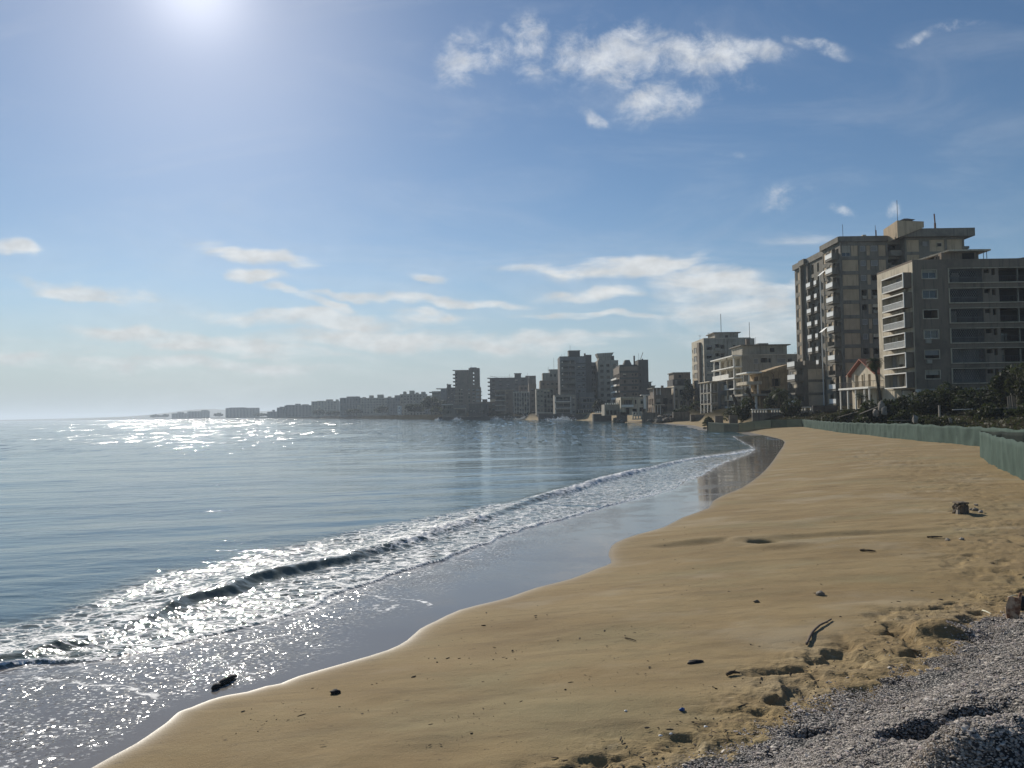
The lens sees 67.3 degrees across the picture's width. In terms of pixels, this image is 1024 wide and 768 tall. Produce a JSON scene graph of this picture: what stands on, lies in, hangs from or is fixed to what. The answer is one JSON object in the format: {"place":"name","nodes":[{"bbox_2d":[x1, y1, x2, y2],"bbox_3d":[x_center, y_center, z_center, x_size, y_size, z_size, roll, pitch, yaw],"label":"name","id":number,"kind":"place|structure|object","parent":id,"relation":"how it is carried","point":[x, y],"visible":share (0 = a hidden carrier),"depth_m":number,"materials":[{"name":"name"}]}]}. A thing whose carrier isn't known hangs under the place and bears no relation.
{"place":"outdoors","nodes":[
{"label":"outdoors","id":0,"kind":"place"},
{"bbox_2d":[0,417,108,420],"bbox_3d":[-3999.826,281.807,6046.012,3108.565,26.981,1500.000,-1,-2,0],"label":"hills","id":1,"kind":"structure","parent":0,"point":[51,419],"depth_m":5632.48,"materials":[{"name":"grey"}]},
{"bbox_2d":[59,409,276,420],"bbox_3d":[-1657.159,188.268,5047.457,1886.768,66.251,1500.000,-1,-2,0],"label":"hills","id":2,"kind":"structure","parent":0,"point":[221,411],"depth_m":4577.51,"materials":[{"name":"grey"}]},
{"bbox_2d":[0,418,784,767],"bbox_3d":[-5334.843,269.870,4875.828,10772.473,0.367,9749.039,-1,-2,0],"label":"sea","id":3,"kind":"structure","parent":0,"point":[154,574],"depth_m":24.15,"materials":[{"name":"liquid"}]},
{"bbox_2d":[211,674,236,689],"bbox_3d":[-3.984,4.125,10.675,0.100,0.100,0.535,-2,-2,16],"label":"waterlogged log","id":4,"kind":"object","parent":3,"relation":"on","point":[225,681],"visible":1,"depth_m":10.61,"materials":[{"name":"wood"}]},
{"bbox_2d":[0,0,1023,419],"label":"sky","id":5,"kind":"structure","parent":0,"point":[266,205],"materials":[{"name":"blue"}]},
{"bbox_2d":[92,403,1023,767],"bbox_3d":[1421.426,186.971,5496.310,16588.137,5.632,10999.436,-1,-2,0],"label":"beach","id":6,"kind":"structure","parent":0,"point":[796,525],"depth_m":10.97,"materials":[{"name":"sand"}]},
{"bbox_2d":[172,412,186,418],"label":"distant gabled block","id":7,"kind":"structure","parent":6,"relation":"on","point":[180,415],"depth_m":2348.63,"materials":[{"name":"paint"}]},
{"bbox_2d":[187,410,209,418],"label":"distant block with tower","id":8,"kind":"structure","parent":6,"relation":"on","point":[198,414],"depth_m":2248.89,"materials":[{"name":"paint"}]},
{"bbox_2d":[226,407,259,417],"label":"isolated far hotel","id":9,"kind":"structure","parent":6,"relation":"on","point":[242,412],"depth_m":1849.28,"materials":[{"name":"grey concrete"}]},
{"bbox_2d":[267,410,276,417],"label":"building","id":10,"kind":"structure","parent":6,"relation":"on","point":[273,414],"depth_m":1499.14,"materials":[{"name":"concrete"}]},
{"bbox_2d":[277,407,283,417],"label":"wing","id":11,"kind":"structure","parent":6,"relation":"on","point":[280,412],"depth_m":1319.39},
{"bbox_2d":[284,404,310,417],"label":"sloping far block","id":12,"kind":"structure","parent":6,"relation":"on","point":[297,410],"depth_m":1299.52,"materials":[{"name":"paint"}]},
{"bbox_2d":[311,399,339,416],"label":"crowned far block","id":13,"kind":"structure","parent":6,"relation":"on","point":[328,405],"depth_m":1179.79,"materials":[{"name":"paint"}]},
{"bbox_2d":[340,396,360,416],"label":"twin step far block","id":14,"kind":"structure","parent":6,"relation":"on","point":[350,402],"depth_m":959.89,"materials":[{"name":"grey concrete"}]},
{"bbox_2d":[345,408,362,416],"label":"tree","id":15,"kind":"object","parent":6,"relation":"on","point":[352,411],"visible":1,"depth_m":895.95,"materials":[{"name":"green plant"}]},
{"bbox_2d":[361,395,391,415],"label":"long far block","id":16,"kind":"structure","parent":6,"relation":"on","point":[371,403],"depth_m":929.91,"materials":[{"name":"paint"}]},
{"bbox_2d":[374,405,388,412],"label":"tree","id":17,"kind":"object","parent":6,"relation":"on","point":[380,409],"visible":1,"depth_m":816.68,"materials":[{"name":"green plant"}]},
{"bbox_2d":[387,395,399,414],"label":"dark far block","id":18,"kind":"structure","parent":6,"relation":"on","point":[393,404],"depth_m":859.91,"materials":[{"name":"paint"}]},
{"bbox_2d":[400,391,426,414],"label":"ribbed hotel","id":19,"kind":"structure","parent":6,"relation":"on","point":[412,397],"depth_m":790.02,"materials":[{"name":"paint"}]},
{"bbox_2d":[405,403,424,414],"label":"tree","id":20,"kind":"object","parent":6,"relation":"on","point":[413,407],"visible":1,"depth_m":636.24,"materials":[{"name":"green plant"}]},
{"bbox_2d":[421,396,442,414],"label":"tree","id":21,"kind":"object","parent":6,"relation":"on","point":[430,402],"visible":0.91,"depth_m":606.08,"materials":[{"name":"grey plant"}]},
{"bbox_2d":[428,388,446,414],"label":"rounded balcony block","id":22,"kind":"structure","parent":6,"relation":"on","point":[441,395],"depth_m":640.31,"materials":[{"name":"concrete"}]},
{"bbox_2d":[446,384,454,404],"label":"lift house block","id":23,"kind":"structure","parent":6,"relation":"on","point":[450,397],"depth_m":600.20,"materials":[{"name":"concrete"}]},
{"bbox_2d":[442,404,465,415],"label":"shop row","id":24,"kind":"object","parent":6,"relation":"on","point":[453,410],"visible":0.99,"depth_m":499.80,"materials":[{"name":"paint"}]},
{"bbox_2d":[439,416,480,419],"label":"sea wall","id":25,"kind":"structure","parent":6,"relation":"on","point":[462,417],"depth_m":469.57,"materials":[{"name":"concrete"}]},
{"bbox_2d":[453,367,479,404],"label":"pierced tower","id":26,"kind":"structure","parent":6,"relation":"on","point":[462,378],"depth_m":560.62,"materials":[{"name":"concrete"}]},
{"bbox_2d":[454,384,481,412],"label":"square window block","id":27,"kind":"structure","parent":6,"relation":"on","point":[466,395],"depth_m":545.17,"materials":[{"name":"concrete"}]},
{"bbox_2d":[469,403,488,415],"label":"dark row houses","id":28,"kind":"structure","parent":6,"relation":"on","point":[479,409],"depth_m":469.81,"materials":[{"name":"grey concrete"}]},
{"bbox_2d":[481,399,495,415],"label":"pale courtyard block","id":29,"kind":"structure","parent":6,"relation":"on","point":[492,407],"depth_m":479.91,"materials":[{"name":"paint"}]},
{"bbox_2d":[481,416,525,419],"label":"sea wall","id":30,"kind":"structure","parent":6,"relation":"on","point":[493,417],"depth_m":429.60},
{"bbox_2d":[494,390,513,413],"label":"terraced block","id":31,"kind":"structure","parent":6,"relation":"on","point":[503,401],"depth_m":476.05,"materials":[{"name":"grey concrete"}]},
{"bbox_2d":[487,373,527,411],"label":"long slab hotel","id":32,"kind":"structure","parent":6,"relation":"on","point":[513,383],"depth_m":570.45,"materials":[{"name":"concrete"}]},
{"bbox_2d":[513,391,529,413],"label":"pillared block","id":33,"kind":"structure","parent":6,"relation":"on","point":[521,402],"depth_m":450.02,"materials":[{"name":"white paint"}]},
{"bbox_2d":[519,376,535,391],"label":"hut topped block","id":34,"kind":"structure","parent":6,"relation":"on","point":[531,380],"depth_m":501.38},
{"bbox_2d":[528,384,535,411],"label":"building","id":35,"kind":"structure","parent":6,"relation":"on","point":[531,389],"depth_m":452.10,"materials":[{"name":"concrete"}]},
{"bbox_2d":[535,389,553,414],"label":"glazed block","id":36,"kind":"structure","parent":6,"relation":"on","point":[544,400],"depth_m":402.05,"materials":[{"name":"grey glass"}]},
{"bbox_2d":[539,369,557,394],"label":"clustered block","id":37,"kind":"structure","parent":6,"relation":"on","point":[549,380],"depth_m":426.88,"materials":[{"name":"paint"}]},
{"bbox_2d":[538,414,586,420],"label":"sea wall","id":38,"kind":"structure","parent":6,"relation":"on","point":[572,416],"depth_m":354.68,"materials":[{"name":"concrete"}]},
{"bbox_2d":[553,395,575,413],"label":"balcony block","id":39,"kind":"structure","parent":6,"relation":"on","point":[564,404],"depth_m":367.91,"materials":[{"name":"paint"}]},
{"bbox_2d":[558,350,591,411],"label":"balcony tower","id":40,"kind":"structure","parent":6,"relation":"on","point":[574,372],"depth_m":385.77,"materials":[{"name":"grey concrete"}]},
{"bbox_2d":[578,392,595,412],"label":"veranda house","id":41,"kind":"structure","parent":6,"relation":"on","point":[586,402],"depth_m":373.96,"materials":[{"name":"grey concrete"}]},
{"bbox_2d":[592,362,596,410],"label":"blue grey block","id":42,"kind":"structure","parent":6,"relation":"on","point":[593,377],"depth_m":402.45,"materials":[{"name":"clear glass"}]},
{"bbox_2d":[592,398,604,410],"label":"tree","id":43,"kind":"object","parent":6,"relation":"on","point":[598,403],"visible":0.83,"depth_m":349.31,"materials":[{"name":"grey plant"}]},
{"bbox_2d":[592,414,611,420],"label":"sea wall","id":44,"kind":"structure","parent":6,"relation":"on","point":[597,417],"depth_m":299.70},
{"bbox_2d":[595,352,617,410],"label":"corniced block","id":45,"kind":"structure","parent":6,"relation":"on","point":[606,364],"depth_m":392.56,"materials":[{"name":"grey concrete"}]},
{"bbox_2d":[601,403,618,415],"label":"terrace house","id":46,"kind":"structure","parent":6,"relation":"on","point":[607,409],"depth_m":265.89,"materials":[{"name":"paint"}]},
{"bbox_2d":[616,412,626,421],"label":"sea wall","id":47,"kind":"structure","parent":6,"relation":"on","point":[620,415],"depth_m":261.75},
{"bbox_2d":[611,356,638,402],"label":"banded block","id":48,"kind":"structure","parent":6,"relation":"on","point":[625,378],"depth_m":345.39,"materials":[{"name":"paint"}]},
{"bbox_2d":[236,522,1022,767],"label":"beach litter","id":49,"kind":"object","parent":6,"relation":"on","point":[643,764],"visible":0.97,"depth_m":8.79,"materials":[{"name":"brown"}]},
{"bbox_2d":[616,395,647,414],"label":"framed villa","id":50,"kind":"object","parent":6,"relation":"on","point":[629,405],"visible":0.88,"depth_m":261.91,"materials":[{"name":"paint"}]},
{"bbox_2d":[635,353,648,409],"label":"tall apartment tower","id":51,"kind":"structure","parent":6,"relation":"on","point":[643,377],"depth_m":346.34,"materials":[{"name":"concrete"}]},
{"bbox_2d":[642,412,657,422],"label":"sea wall","id":52,"kind":"structure","parent":6,"relation":"on","point":[646,416],"depth_m":249.77,"materials":[{"name":"concrete"}]},
{"bbox_2d":[648,386,673,413],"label":"terraced ruin","id":53,"kind":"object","parent":6,"relation":"on","point":[660,400],"visible":0.91,"depth_m":269.55,"materials":[{"name":"paint"}]},
{"bbox_2d":[666,372,692,409],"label":"stepped ruin","id":54,"kind":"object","parent":6,"relation":"on","point":[676,380],"visible":0.48,"depth_m":278.10,"materials":[{"name":"grey concrete"}]},
{"bbox_2d":[672,412,689,421],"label":"sea wall","id":55,"kind":"structure","parent":6,"relation":"on","point":[680,416],"depth_m":231.77,"materials":[{"name":"concrete"}]},
{"bbox_2d":[673,405,690,411],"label":"shrub","id":56,"kind":"object","parent":6,"relation":"on","point":[684,409],"visible":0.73,"depth_m":253.36,"materials":[{"name":"green plant"}]},
{"bbox_2d":[681,378,695,406],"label":"tree","id":57,"kind":"object","parent":6,"relation":"on","point":[688,393],"visible":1,"depth_m":270.91,"materials":[{"name":"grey plant"}]},
{"bbox_2d":[690,414,703,421],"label":"sea wall","id":58,"kind":"structure","parent":6,"relation":"on","point":[694,418],"depth_m":217.77,"materials":[{"name":"concrete"}]},
{"bbox_2d":[690,400,706,409],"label":"shrub","id":59,"kind":"object","parent":6,"relation":"on","point":[697,403],"visible":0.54,"depth_m":239.35,"materials":[{"name":"green plant"}]},
{"bbox_2d":[698,381,733,413],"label":"white terrace house","id":60,"kind":"structure","parent":6,"relation":"on","point":[715,392],"depth_m":215.43,"materials":[{"name":"paint"}]},
{"bbox_2d":[692,314,754,407],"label":"hotel block","id":61,"kind":"structure","parent":6,"relation":"on","point":[712,346],"depth_m":268.28,"materials":[{"name":"paint"}]},
{"bbox_2d":[723,403,739,420],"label":"shrub","id":62,"kind":"object","parent":6,"relation":"on","point":[728,412],"visible":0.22,"depth_m":177.58,"materials":[{"name":"green plant"}]},
{"bbox_2d":[729,415,737,422],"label":"retaining wall","id":63,"kind":"structure","parent":6,"relation":"on","point":[733,418],"depth_m":164.81,"materials":[{"name":"concrete"}]},
{"bbox_2d":[732,396,755,421],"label":"shrub","id":64,"kind":"object","parent":6,"relation":"on","point":[742,410],"visible":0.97,"depth_m":165.08,"materials":[{"name":"green plant"}]},
{"bbox_2d":[743,387,755,408],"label":"palm tree","id":65,"kind":"object","parent":6,"relation":"on","point":[747,390],"visible":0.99,"depth_m":169.78,"materials":[{"name":"green plant"}]},
{"bbox_2d":[710,324,796,407],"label":"eaved block","id":66,"kind":"structure","parent":6,"relation":"on","point":[748,357],"depth_m":208.42,"materials":[{"name":"paint"}]},
{"bbox_2d":[707,419,801,431],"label":"fence","id":67,"kind":"object","parent":6,"relation":"on","point":[730,427],"visible":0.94,"depth_m":131.59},
{"bbox_2d":[731,364,787,408],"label":"villa ruin","id":68,"kind":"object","parent":6,"relation":"on","point":[760,384],"visible":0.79,"depth_m":182.18,"materials":[{"name":"paint"}]},
{"bbox_2d":[751,409,781,420],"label":"retaining wall","id":69,"kind":"structure","parent":6,"relation":"on","point":[758,416],"depth_m":151.84,"materials":[{"name":"concrete"}]},
{"bbox_2d":[763,389,788,408],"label":"shrub","id":70,"kind":"object","parent":6,"relation":"on","point":[769,401],"visible":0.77,"depth_m":167.17,"materials":[{"name":"green plant"}]},
{"bbox_2d":[771,387,789,408],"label":"palm tree","id":71,"kind":"object","parent":6,"relation":"on","point":[780,392],"visible":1,"depth_m":159.71,"materials":[{"name":"green plant"}]},
{"bbox_2d":[779,398,802,415],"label":"shrub","id":72,"kind":"object","parent":6,"relation":"on","point":[787,408],"visible":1,"depth_m":149.17,"materials":[{"name":"green plant"}]},
{"bbox_2d":[787,361,826,406],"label":"annex block","id":73,"kind":"structure","parent":6,"relation":"on","point":[805,380],"depth_m":168.22,"materials":[{"name":"paint"}]},
{"bbox_2d":[805,618,831,644],"bbox_3d":[4.413,3.565,11.124,0.091,0.073,1.351,-2,-3,36],"label":"driftwood branch","id":74,"kind":"object","parent":6,"relation":"on","point":[813,631],"visible":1,"depth_m":11.07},
{"bbox_2d":[812,405,837,413],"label":"retaining wall","id":75,"kind":"structure","parent":6,"relation":"on","point":[822,408],"depth_m":145.90,"materials":[{"name":"concrete"}]},
{"bbox_2d":[820,413,846,422],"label":"shrub","id":76,"kind":"object","parent":6,"relation":"on","point":[831,417],"visible":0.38,"depth_m":128.12,"materials":[{"name":"green plant"}]},
{"bbox_2d":[657,611,1023,767],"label":"gravel","id":77,"kind":"structure","parent":6,"relation":"on","point":[854,717],"depth_m":7.25,"materials":[{"name":"gravel"}]},
{"bbox_2d":[835,409,857,422],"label":"shrub","id":78,"kind":"object","parent":6,"relation":"on","point":[847,418],"visible":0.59,"depth_m":121.53,"materials":[{"name":"green plant"}]},
{"bbox_2d":[838,358,883,409],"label":"tiled house","id":79,"kind":"structure","parent":6,"relation":"on","point":[861,374],"depth_m":128.83,"materials":[{"name":"paint"}]},
{"bbox_2d":[854,392,868,407],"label":"palm tree","id":80,"kind":"object","parent":6,"relation":"on","point":[860,395],"visible":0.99,"depth_m":117.87,"materials":[{"name":"green plant"}]},
{"bbox_2d":[852,416,872,423],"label":"shrub","id":81,"kind":"object","parent":6,"relation":"on","point":[864,420],"visible":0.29,"depth_m":96.44,"materials":[{"name":"green plant"}]},
{"bbox_2d":[705,398,1023,429],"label":"undergrowth","id":82,"kind":"object","parent":6,"relation":"on","point":[1008,419],"visible":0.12,"depth_m":80.88,"materials":[{"name":"green plant"}]},
{"bbox_2d":[866,358,884,400],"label":"palm tree","id":83,"kind":"object","parent":6,"relation":"on","point":[873,366],"visible":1,"depth_m":109.87,"materials":[{"name":"green plant"}]},
{"bbox_2d":[858,398,894,423],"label":"shrub","id":84,"kind":"object","parent":6,"relation":"on","point":[865,405],"visible":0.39,"depth_m":105.28,"materials":[{"name":"green plant"}]},
{"bbox_2d":[792,210,974,405],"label":"apartment tower","id":85,"kind":"structure","parent":6,"relation":"on","point":[837,324],"depth_m":157.07,"materials":[{"name":"beige concrete"}]},
{"bbox_2d":[842,246,849,255],"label":"window","id":86,"kind":"structure","parent":85,"relation":"in","point":[845,249],"depth_m":157.21,"materials":[{"name":"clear glass"}]},
{"bbox_2d":[796,239,961,403],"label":"window","id":87,"kind":"structure","parent":85,"relation":"in","point":[912,245],"depth_m":155.26,"materials":[{"name":"grey glass"}]},
{"bbox_2d":[876,394,909,423],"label":"shrub","id":88,"kind":"object","parent":6,"relation":"on","point":[899,404],"visible":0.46,"depth_m":102.78,"materials":[{"name":"green plant"}]},
{"bbox_2d":[887,409,923,423],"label":"shrub","id":89,"kind":"object","parent":6,"relation":"on","point":[905,415],"visible":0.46,"depth_m":95.83,"materials":[{"name":"green plant"}]},
{"bbox_2d":[802,419,1023,445],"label":"fence","id":90,"kind":"object","parent":6,"relation":"on","point":[968,436],"visible":0.86,"depth_m":70.48,"materials":[{"name":"green fabric"}]},
{"bbox_2d":[911,414,938,424],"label":"shrub","id":91,"kind":"object","parent":6,"relation":"on","point":[923,419],"visible":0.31,"depth_m":92.33,"materials":[{"name":"green plant"}]},
{"bbox_2d":[906,389,958,415],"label":"shrub","id":92,"kind":"object","parent":6,"relation":"on","point":[926,404],"visible":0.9,"depth_m":104.71,"materials":[{"name":"green plant"}]},
{"bbox_2d":[925,416,972,425],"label":"shrub","id":93,"kind":"object","parent":6,"relation":"on","point":[937,421],"visible":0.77,"depth_m":85.59,"materials":[{"name":"green plant"}]},
{"bbox_2d":[877,249,1023,402],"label":"apartment block","id":94,"kind":"structure","parent":6,"relation":"on","point":[954,317],"depth_m":113.65,"materials":[{"name":"grey concrete"}]},
{"bbox_2d":[922,270,935,277],"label":"window","id":95,"kind":"structure","parent":94,"relation":"in","point":[925,273],"depth_m":113.84,"materials":[{"name":"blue glass"}]},
{"bbox_2d":[923,290,936,297],"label":"window","id":96,"kind":"structure","parent":94,"relation":"in","point":[926,293],"depth_m":113.73,"materials":[{"name":"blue glass"}]},
{"bbox_2d":[924,330,937,337],"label":"window","id":97,"kind":"structure","parent":94,"relation":"in","point":[927,333],"depth_m":113.51,"materials":[{"name":"grey glass"}]},
{"bbox_2d":[925,350,938,357],"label":"window","id":98,"kind":"structure","parent":94,"relation":"in","point":[928,353],"depth_m":113.32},
{"bbox_2d":[926,370,938,378],"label":"window","id":99,"kind":"structure","parent":94,"relation":"in","point":[929,374],"depth_m":113.21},
{"bbox_2d":[933,381,981,412],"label":"shrub","id":100,"kind":"object","parent":6,"relation":"on","point":[948,394],"visible":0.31,"depth_m":105.41,"materials":[{"name":"green plant"}]},
{"bbox_2d":[952,501,968,513],"bbox_3d":[13.226,3.693,22.667,0.432,0.459,0.425,-1,-2,0],"label":"concrete block","id":101,"kind":"object","parent":6,"relation":"on","point":[960,507],"depth_m":22.54,"materials":[{"name":"concrete"}]},
{"bbox_2d":[951,390,991,411],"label":"shrub","id":102,"kind":"object","parent":6,"relation":"on","point":[975,402],"visible":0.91,"depth_m":97.48,"materials":[{"name":"green plant"}]},
{"bbox_2d":[964,405,989,415],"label":"shrub","id":103,"kind":"object","parent":6,"relation":"on","point":[970,412],"visible":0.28,"depth_m":87.99,"materials":[{"name":"green plant"}]},
{"bbox_2d":[973,402,1003,419],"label":"shrub","id":104,"kind":"object","parent":6,"relation":"on","point":[984,411],"visible":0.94,"depth_m":83.58,"materials":[{"name":"green plant"}]},
{"bbox_2d":[979,431,1023,479],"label":"fence","id":105,"kind":"object","parent":6,"relation":"on","point":[1004,454],"visible":0.95,"depth_m":36.13,"materials":[{"name":"green fabric"}]},
{"bbox_2d":[980,362,1023,407],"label":"shrub","id":106,"kind":"object","parent":6,"relation":"on","point":[997,383],"visible":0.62,"depth_m":96.52,"materials":[{"name":"green plant"}]},
{"bbox_2d":[982,431,1023,441],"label":"fence","id":107,"kind":"object","parent":6,"relation":"on","point":[1018,436],"visible":0.3,"depth_m":44.47,"materials":[{"name":"green fabric"}]},
{"bbox_2d":[1003,362,1023,404],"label":"shrub","id":108,"kind":"object","parent":6,"relation":"on","point":[1020,381],"visible":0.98,"depth_m":92.68,"materials":[{"name":"green plant"}]},
{"bbox_2d":[1003,403,1023,415],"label":"shrub","id":109,"kind":"object","parent":6,"relation":"on","point":[1013,412],"visible":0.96,"depth_m":80.25,"materials":[{"name":"green plant"}]},
{"bbox_2d":[1005,591,1022,618],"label":"slab rock","id":110,"kind":"object","parent":6,"relation":"on","point":[1013,608],"visible":0.95,"depth_m":11.30,"materials":[{"name":"stone"}]},
{"bbox_2d":[1007,393,1020,407],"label":"board screen","id":111,"kind":"object","parent":6,"relation":"on","point":[1011,401],"visible":0.55,"depth_m":93.07,"materials":[{"name":"grey wood"}]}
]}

